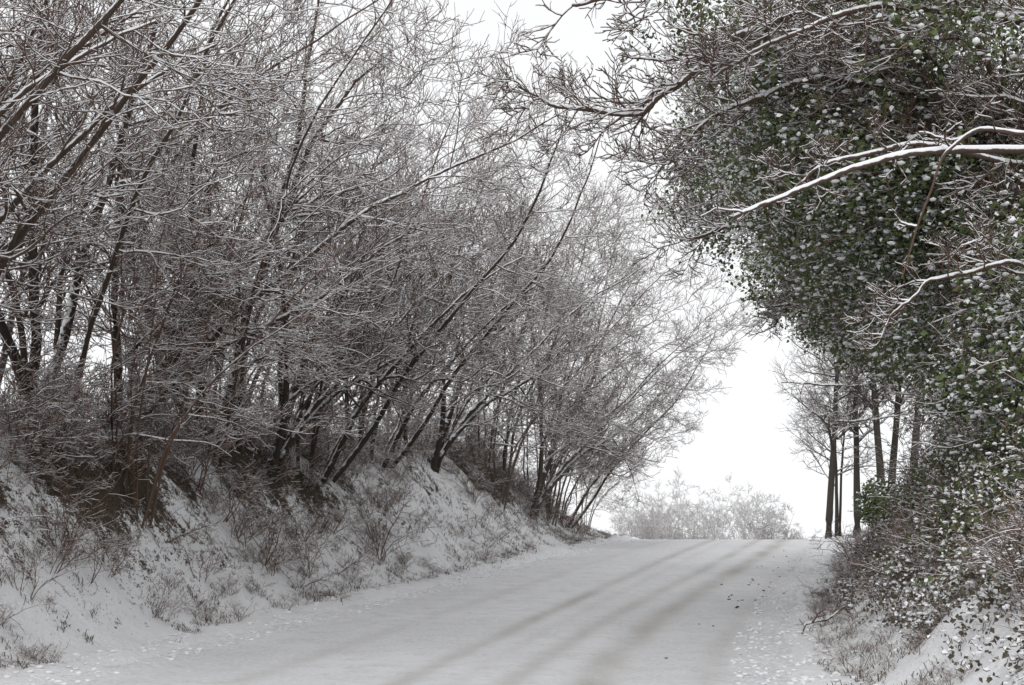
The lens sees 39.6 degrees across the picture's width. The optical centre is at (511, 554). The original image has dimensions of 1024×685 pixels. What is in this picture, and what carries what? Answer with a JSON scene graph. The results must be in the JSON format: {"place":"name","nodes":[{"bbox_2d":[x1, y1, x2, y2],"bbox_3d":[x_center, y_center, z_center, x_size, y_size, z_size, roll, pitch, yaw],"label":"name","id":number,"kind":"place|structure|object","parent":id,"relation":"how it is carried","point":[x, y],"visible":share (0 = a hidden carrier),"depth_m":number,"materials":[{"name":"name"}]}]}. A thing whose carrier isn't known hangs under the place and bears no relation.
{"place":"outdoors","nodes":[
{"label":"outdoors","id":0,"kind":"place"},
{"bbox_2d":[237,351,339,461],"bbox_3d":[-5.762,-3.597,34.935,3.233,2.771,3.008,0,0,14],"label":"tall shrub","id":1,"kind":"object","parent":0,"point":[324,431],"visible":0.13,"depth_m":34.54,"materials":[{"name":"brown plant"}]},
{"bbox_2d":[42,539,830,684],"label":"road","id":2,"kind":"structure","parent":0,"point":[635,612],"depth_m":23.85,"materials":[{"name":"white snow"}]},
{"bbox_2d":[0,535,885,684],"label":"snow lumps","id":3,"kind":"object","parent":2,"relation":"on","point":[803,679],"visible":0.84,"depth_m":23.67,"materials":[{"name":"white snow"}]},
{"bbox_2d":[665,556,788,658],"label":"fallen leaves","id":4,"kind":"object","parent":2,"relation":"on","point":[732,595],"visible":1,"depth_m":30.89,"materials":[{"name":"brown plant"}]},
{"bbox_2d":[0,424,1023,684],"bbox_3d":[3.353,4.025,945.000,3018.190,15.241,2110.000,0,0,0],"label":"ground","id":5,"kind":"structure","parent":0,"point":[124,626],"depth_m":24.58,"materials":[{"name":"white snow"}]},
{"bbox_2d":[0,321,104,436],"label":"tall shrub","id":6,"kind":"object","parent":5,"relation":"on","point":[49,375],"visible":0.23,"depth_m":24.15,"materials":[{"name":"brown plant"}]},
{"bbox_2d":[0,335,105,461],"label":"tall shrub","id":7,"kind":"object","parent":5,"relation":"on","point":[83,426],"visible":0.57,"depth_m":23.31,"materials":[{"name":"brown plant"}]},
{"bbox_2d":[0,312,113,483],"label":"tall shrub","id":8,"kind":"object","parent":5,"relation":"on","point":[41,435],"visible":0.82,"depth_m":22.70,"materials":[{"name":"brown plant"}]},
{"bbox_2d":[0,307,128,441],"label":"tall shrub","id":9,"kind":"object","parent":5,"relation":"on","point":[69,370],"visible":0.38,"depth_m":24.23,"materials":[{"name":"brown plant"}]},
{"bbox_2d":[0,0,155,384],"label":"bare tree","id":10,"kind":"object","parent":5,"relation":"on","point":[10,323],"visible":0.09,"depth_m":35.96,"materials":[{"name":"brown plant"}]},
{"bbox_2d":[1,313,184,445],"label":"tall shrub","id":11,"kind":"object","parent":5,"relation":"on","point":[124,399],"visible":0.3,"depth_m":26.32,"materials":[{"name":"brown plant"}]},
{"bbox_2d":[0,0,238,281],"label":"bare tree","id":12,"kind":"object","parent":5,"relation":"on","point":[20,61],"visible":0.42,"depth_m":20.32,"materials":[{"name":"brown plant"}]},
{"bbox_2d":[0,0,285,346],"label":"bare tree","id":13,"kind":"object","parent":5,"relation":"on","point":[65,59],"visible":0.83,"depth_m":16.68,"materials":[{"name":"brown plant"}]},
{"bbox_2d":[70,332,245,425],"bbox_3d":[-7.940,-3.742,31.905,3.021,2.726,2.875,0,0,-44],"label":"tall shrub","id":14,"kind":"object","parent":5,"relation":"on","point":[139,374],"visible":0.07,"depth_m":31.78,"materials":[{"name":"brown plant"}]},
{"bbox_2d":[25,76,291,420],"bbox_3d":[-10.037,-8.671,42.561,7.075,12.174,13.313,0,0,-2],"label":"bare tree","id":15,"kind":"object","parent":5,"relation":"on","point":[149,227],"visible":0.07,"depth_m":39.67,"materials":[{"name":"brown plant"}]},
{"bbox_2d":[0,0,346,348],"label":"bare tree","id":16,"kind":"object","parent":5,"relation":"on","point":[115,107],"visible":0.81,"depth_m":19.02,"materials":[{"name":"brown plant"}]},
{"bbox_2d":[127,385,219,455],"bbox_3d":[-6.744,-2.702,28.444,1.783,1.642,1.916,0,0,-10],"label":"tall shrub","id":17,"kind":"object","parent":5,"relation":"on","point":[153,423],"visible":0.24,"depth_m":28.56,"materials":[{"name":"brown plant"}]},
{"bbox_2d":[0,0,360,430],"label":"bare tree","id":18,"kind":"object","parent":5,"relation":"on","point":[4,329],"visible":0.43,"depth_m":23.46,"materials":[{"name":"brown plant"}]},
{"bbox_2d":[0,0,407,366],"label":"bare tree","id":19,"kind":"object","parent":5,"relation":"on","point":[315,62],"visible":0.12,"depth_m":29.78,"materials":[{"name":"brown plant"}]},
{"bbox_2d":[120,269,302,442],"bbox_3d":[-6.447,-4.085,30.096,4.210,3.991,4.423,0,0,-43],"label":"tall shrub","id":20,"kind":"object","parent":5,"relation":"on","point":[231,354],"visible":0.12,"depth_m":30.08,"materials":[{"name":"brown plant"}]},
{"bbox_2d":[1,0,506,473],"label":"bare tree","id":21,"kind":"object","parent":5,"relation":"on","point":[280,205],"visible":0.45,"depth_m":27.09,"materials":[{"name":"brown plant"}]},
{"bbox_2d":[209,372,304,432],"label":"tall shrub","id":22,"kind":"object","parent":5,"relation":"on","point":[258,394],"visible":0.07,"depth_m":34.86,"materials":[{"name":"brown plant"}]},
{"bbox_2d":[210,370,304,437],"bbox_3d":[-6.213,-3.353,33.816,2.365,2.134,2.251,0,0,-15],"label":"tall shrub","id":23,"kind":"object","parent":5,"relation":"on","point":[261,403],"visible":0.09,"depth_m":33.67,"materials":[{"name":"brown plant"}]},
{"bbox_2d":[209,361,341,459],"bbox_3d":[-5.439,-3.168,31.622,2.411,2.286,2.534,0,0,37],"label":"tall shrub","id":24,"kind":"object","parent":5,"relation":"on","point":[257,429],"visible":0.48,"depth_m":31.32,"materials":[{"name":"brown plant"}]},
{"bbox_2d":[27,13,538,528],"bbox_3d":[-4.384,-5.237,25.329,6.390,9.572,8.495,0,0,-44],"label":"bare tree","id":25,"kind":"object","parent":5,"relation":"on","point":[151,343],"visible":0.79,"depth_m":24.76,"materials":[{"name":"brown plant"}]},
{"bbox_2d":[0,315,597,633],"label":"bramble undergrowth","id":26,"kind":"object","parent":5,"relation":"on","point":[523,483],"visible":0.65,"depth_m":27.85,"materials":[{"name":"brown plant"}]},
{"bbox_2d":[10,0,601,444],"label":"bare tree","id":27,"kind":"object","parent":5,"relation":"on","point":[312,204],"visible":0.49,"depth_m":28.18,"materials":[{"name":"brown plant"}]},
{"bbox_2d":[181,45,549,482],"bbox_3d":[-2.737,-6.815,33.808,6.110,10.514,11.498,0,0,43],"label":"bare tree","id":28,"kind":"object","parent":5,"relation":"on","point":[292,437],"visible":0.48,"depth_m":32.39,"materials":[{"name":"brown plant"}]},
{"bbox_2d":[131,0,599,427],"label":"bare tree","id":29,"kind":"object","parent":5,"relation":"on","point":[368,126],"visible":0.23,"depth_m":34.41,"materials":[{"name":"brown plant"}]},
{"bbox_2d":[332,384,424,448],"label":"tall shrub","id":30,"kind":"object","parent":5,"relation":"on","point":[394,423],"visible":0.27,"depth_m":41.21,"materials":[{"name":"brown plant"}]},
{"bbox_2d":[219,92,605,441],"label":"bare tree","id":31,"kind":"object","parent":5,"relation":"on","point":[426,277],"visible":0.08,"depth_m":47.46,"materials":[{"name":"brown plant"}]},
{"bbox_2d":[194,0,640,482],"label":"bare tree","id":32,"kind":"object","parent":5,"relation":"on","point":[434,336],"visible":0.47,"depth_m":31.98,"materials":[{"name":"brown plant"}]},
{"bbox_2d":[380,380,470,457],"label":"tall shrub","id":33,"kind":"object","parent":5,"relation":"on","point":[438,429],"visible":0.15,"depth_m":45.11,"materials":[{"name":"brown plant"}]},
{"bbox_2d":[369,377,486,466],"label":"tall shrub","id":34,"kind":"object","parent":5,"relation":"on","point":[408,429],"visible":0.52,"depth_m":41.68,"materials":[{"name":"brown plant"}]},
{"bbox_2d":[411,386,475,451],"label":"tall shrub","id":35,"kind":"object","parent":5,"relation":"on","point":[435,418],"visible":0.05,"depth_m":48.62,"materials":[{"name":"brown plant"}]},
{"bbox_2d":[266,49,652,467],"bbox_3d":[-1.419,-7.509,37.421,9.421,10.528,10.628,0,0,-39],"label":"bare tree","id":36,"kind":"object","parent":5,"relation":"on","point":[472,352],"visible":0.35,"depth_m":37.10,"materials":[{"name":"brown plant"}]},
{"bbox_2d":[420,381,509,457],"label":"tall shrub","id":37,"kind":"object","parent":5,"relation":"on","point":[468,436],"visible":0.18,"depth_m":47.98,"materials":[{"name":"brown plant"}]},
{"bbox_2d":[312,90,671,446],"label":"bare tree","id":38,"kind":"object","parent":5,"relation":"on","point":[590,209],"visible":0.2,"depth_m":46.24,"materials":[{"name":"brown plant"}]},
{"bbox_2d":[456,396,527,463],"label":"tall shrub","id":39,"kind":"object","parent":5,"relation":"on","point":[483,434],"visible":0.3,"depth_m":48.05,"materials":[{"name":"brown plant"}]},
{"bbox_2d":[459,391,538,471],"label":"tall shrub","id":40,"kind":"object","parent":5,"relation":"on","point":[502,435],"visible":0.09,"depth_m":52.28,"materials":[{"name":"brown plant"}]},
{"bbox_2d":[0,408,1023,684],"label":"twigs","id":41,"kind":"object","parent":5,"relation":"on","point":[822,594],"visible":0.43,"depth_m":25.11,"materials":[{"name":"brown plant"}]},
{"bbox_2d":[359,123,665,473],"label":"bare tree","id":42,"kind":"object","parent":5,"relation":"on","point":[440,450],"visible":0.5,"depth_m":43.32,"materials":[{"name":"brown plant"}]},
{"bbox_2d":[506,440,549,487],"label":"tall shrub","id":43,"kind":"object","parent":5,"relation":"on","point":[533,472],"visible":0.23,"depth_m":55.47,"materials":[{"name":"brown plant"}]},
{"bbox_2d":[429,129,749,510],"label":"bare tree","id":44,"kind":"object","parent":5,"relation":"on","point":[532,421],"visible":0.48,"depth_m":44.82,"materials":[{"name":"brown plant"}]},
{"bbox_2d":[461,197,748,518],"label":"bare tree","id":45,"kind":"object","parent":5,"relation":"on","point":[571,461],"visible":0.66,"depth_m":49.52,"materials":[{"name":"brown plant"}]},
{"bbox_2d":[609,503,641,537],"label":"distant sapling","id":46,"kind":"object","parent":5,"relation":"on","point":[621,515],"visible":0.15,"depth_m":84.32,"materials":[{"name":"grey plant"}]},
{"bbox_2d":[552,379,703,530],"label":"bare tree","id":47,"kind":"object","parent":5,"relation":"on","point":[606,493],"visible":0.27,"depth_m":55.86,"materials":[{"name":"brown plant"}]},
{"bbox_2d":[510,283,746,527],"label":"bare tree","id":48,"kind":"object","parent":5,"relation":"on","point":[648,428],"visible":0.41,"depth_m":51.86,"materials":[{"name":"brown plant"}]},
{"bbox_2d":[465,180,792,526],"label":"bare tree","id":49,"kind":"object","parent":5,"relation":"on","point":[682,362],"visible":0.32,"depth_m":50.77,"materials":[{"name":"grey plant"}]},
{"bbox_2d":[609,503,665,539],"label":"distant shrub","id":50,"kind":"object","parent":5,"relation":"on","point":[648,529],"visible":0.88,"depth_m":69.71,"materials":[{"name":"grey plant"}]},
{"bbox_2d":[612,487,665,538],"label":"distant sapling","id":51,"kind":"object","parent":5,"relation":"on","point":[626,518],"visible":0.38,"depth_m":82.53,"materials":[{"name":"grey plant"}]},
{"bbox_2d":[619,480,670,538],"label":"distant sapling","id":52,"kind":"object","parent":5,"relation":"on","point":[634,513],"visible":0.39,"depth_m":78.89,"materials":[{"name":"grey plant"}]},
{"bbox_2d":[619,508,682,539],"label":"distant shrub","id":53,"kind":"object","parent":5,"relation":"on","point":[659,536],"visible":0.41,"depth_m":73.91,"materials":[{"name":"grey plant"}]},
{"bbox_2d":[635,481,685,539],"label":"distant sapling","id":54,"kind":"object","parent":5,"relation":"on","point":[664,504],"visible":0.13,"depth_m":82.35,"materials":[{"name":"grey plant"}]},
{"bbox_2d":[642,467,702,539],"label":"distant sapling","id":55,"kind":"object","parent":5,"relation":"on","point":[679,511],"visible":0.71,"depth_m":77.49,"materials":[{"name":"grey plant"}]},
{"bbox_2d":[644,480,708,537],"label":"distant sapling","id":56,"kind":"object","parent":5,"relation":"on","point":[677,491],"visible":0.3,"depth_m":80.42,"materials":[{"name":"grey plant"}]},
{"bbox_2d":[663,522,708,539],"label":"distant shrub","id":57,"kind":"object","parent":5,"relation":"on","point":[686,534],"visible":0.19,"depth_m":77.87,"materials":[{"name":"grey plant"}]},
{"bbox_2d":[673,487,727,539],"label":"distant sapling","id":58,"kind":"object","parent":5,"relation":"on","point":[706,528],"visible":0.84,"depth_m":77.85,"materials":[{"name":"grey plant"}]},
{"bbox_2d":[680,489,730,538],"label":"distant sapling","id":59,"kind":"object","parent":5,"relation":"on","point":[708,495],"visible":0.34,"depth_m":85.03,"materials":[{"name":"grey plant"}]},
{"bbox_2d":[693,486,749,539],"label":"distant sapling","id":60,"kind":"object","parent":5,"relation":"on","point":[719,530],"visible":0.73,"depth_m":78.20,"materials":[{"name":"grey plant"}]},
{"bbox_2d":[702,472,759,538],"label":"distant sapling","id":61,"kind":"object","parent":5,"relation":"on","point":[737,523],"visible":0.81,"depth_m":78.99,"materials":[{"name":"grey plant"}]},
{"bbox_2d":[471,0,1023,501],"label":"ivy covered tree","id":62,"kind":"object","parent":5,"relation":"on","point":[913,186],"visible":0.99,"depth_m":20.20,"materials":[{"name":"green plant"}]},
{"bbox_2d":[728,491,786,539],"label":"distant tree","id":63,"kind":"object","parent":5,"relation":"on","point":[767,516],"visible":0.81,"depth_m":85.04,"materials":[{"name":"grey plant"}]},
{"bbox_2d":[723,502,803,539],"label":"distant shrub","id":64,"kind":"object","parent":5,"relation":"on","point":[760,536],"visible":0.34,"depth_m":85.31,"materials":[{"name":"grey plant"}]},
{"bbox_2d":[777,523,823,539],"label":"distant shrub","id":65,"kind":"object","parent":5,"relation":"on","point":[791,534],"visible":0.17,"depth_m":85.51,"materials":[{"name":"grey plant"}]},
{"bbox_2d":[628,0,1017,437],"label":"ivy covered tree","id":66,"kind":"object","parent":5,"relation":"on","point":[710,220],"visible":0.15,"depth_m":28.80,"materials":[{"name":"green plant"}]},
{"bbox_2d":[797,602,858,633],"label":"fallen branch","id":67,"kind":"object","parent":5,"relation":"on","point":[820,620],"visible":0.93,"depth_m":22.56,"materials":[{"name":"wood"}]},
{"bbox_2d":[773,349,894,535],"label":"roadside tree","id":68,"kind":"object","parent":5,"relation":"on","point":[838,509],"visible":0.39,"depth_m":59.50,"materials":[{"name":"grey plant"}]},
{"bbox_2d":[769,323,911,483],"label":"roadside tree","id":69,"kind":"object","parent":5,"relation":"on","point":[878,443],"visible":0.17,"depth_m":57.09,"materials":[{"name":"grey plant"}]},
{"bbox_2d":[782,327,914,538],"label":"roadside tree","id":70,"kind":"object","parent":5,"relation":"on","point":[833,436],"visible":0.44,"depth_m":57.68,"materials":[{"name":"grey plant"}]},
{"bbox_2d":[784,290,913,534],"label":"roadside tree","id":71,"kind":"object","parent":5,"relation":"on","point":[856,477],"visible":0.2,"depth_m":58.66,"materials":[{"name":"grey plant"}]},
{"bbox_2d":[727,214,1017,440],"bbox_3d":[9.620,-6.096,36.103,8.645,10.410,10.080,0,0,0],"label":"ivy covered tree","id":72,"kind":"object","parent":5,"relation":"on","point":[783,303],"visible":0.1,"depth_m":36.28,"materials":[{"name":"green plant"}]},
{"bbox_2d":[850,474,899,527],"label":"evergreen bush","id":73,"kind":"object","parent":5,"relation":"on","point":[872,488],"visible":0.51,"depth_m":54.88,"materials":[{"name":"green plant"}]},
{"bbox_2d":[858,350,934,489],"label":"roadside tree","id":74,"kind":"object","parent":5,"relation":"on","point":[894,438],"visible":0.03,"depth_m":57.75,"materials":[{"name":"grey plant"}]},
{"bbox_2d":[809,405,1023,638],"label":"bramble undergrowth","id":75,"kind":"object","parent":5,"relation":"on","point":[902,534],"visible":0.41,"depth_m":19.05,"materials":[{"name":"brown plant"}]},
{"bbox_2d":[838,382,994,489],"bbox_3d":[8.426,-2.054,27.863,3.072,2.912,3.228,0,0,37],"label":"tall shrub","id":76,"kind":"object","parent":5,"relation":"on","point":[880,438],"visible":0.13,"depth_m":27.90,"materials":[{"name":"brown plant"}]},
{"bbox_2d":[877,346,959,471],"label":"roadside tree","id":77,"kind":"object","parent":5,"relation":"on","point":[914,414],"visible":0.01,"depth_m":56.95,"materials":[{"name":"grey plant"}]},
{"bbox_2d":[825,354,1023,684],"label":"ivy hedge","id":78,"kind":"object","parent":5,"relation":"on","point":[952,523],"visible":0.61,"depth_m":17.87,"materials":[{"name":"green plant"}]},
{"bbox_2d":[837,398,1023,500],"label":"tall shrub","id":79,"kind":"object","parent":5,"relation":"on","point":[912,440],"visible":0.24,"depth_m":26.28,"materials":[{"name":"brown plant"}]},
{"bbox_2d":[919,398,991,484],"bbox_3d":[8.343,-1.888,24.865,2.411,2.066,2.244,0,0,6],"label":"tall shrub","id":80,"kind":"object","parent":5,"relation":"on","point":[933,426],"visible":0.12,"depth_m":24.83,"materials":[{"name":"brown plant"}]},
{"bbox_2d":[900,402,1011,451],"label":"tall shrub","id":81,"kind":"object","parent":5,"relation":"on","point":[909,442],"visible":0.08,"depth_m":26.61,"materials":[{"name":"brown plant"}]},
{"bbox_2d":[921,400,991,464],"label":"tall shrub","id":82,"kind":"object","parent":5,"relation":"on","point":[958,429],"visible":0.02,"depth_m":27.11,"materials":[{"name":"brown plant"}]},
{"bbox_2d":[933,347,1023,461],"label":"tall shrub","id":83,"kind":"object","parent":5,"relation":"on","point":[957,417],"visible":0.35,"depth_m":19.20,"materials":[{"name":"brown plant"}]},
{"bbox_2d":[0,0,1023,539],"label":"sky","id":84,"kind":"structure","parent":0,"point":[741,436],"materials":[{"name":"white"}]}
]}

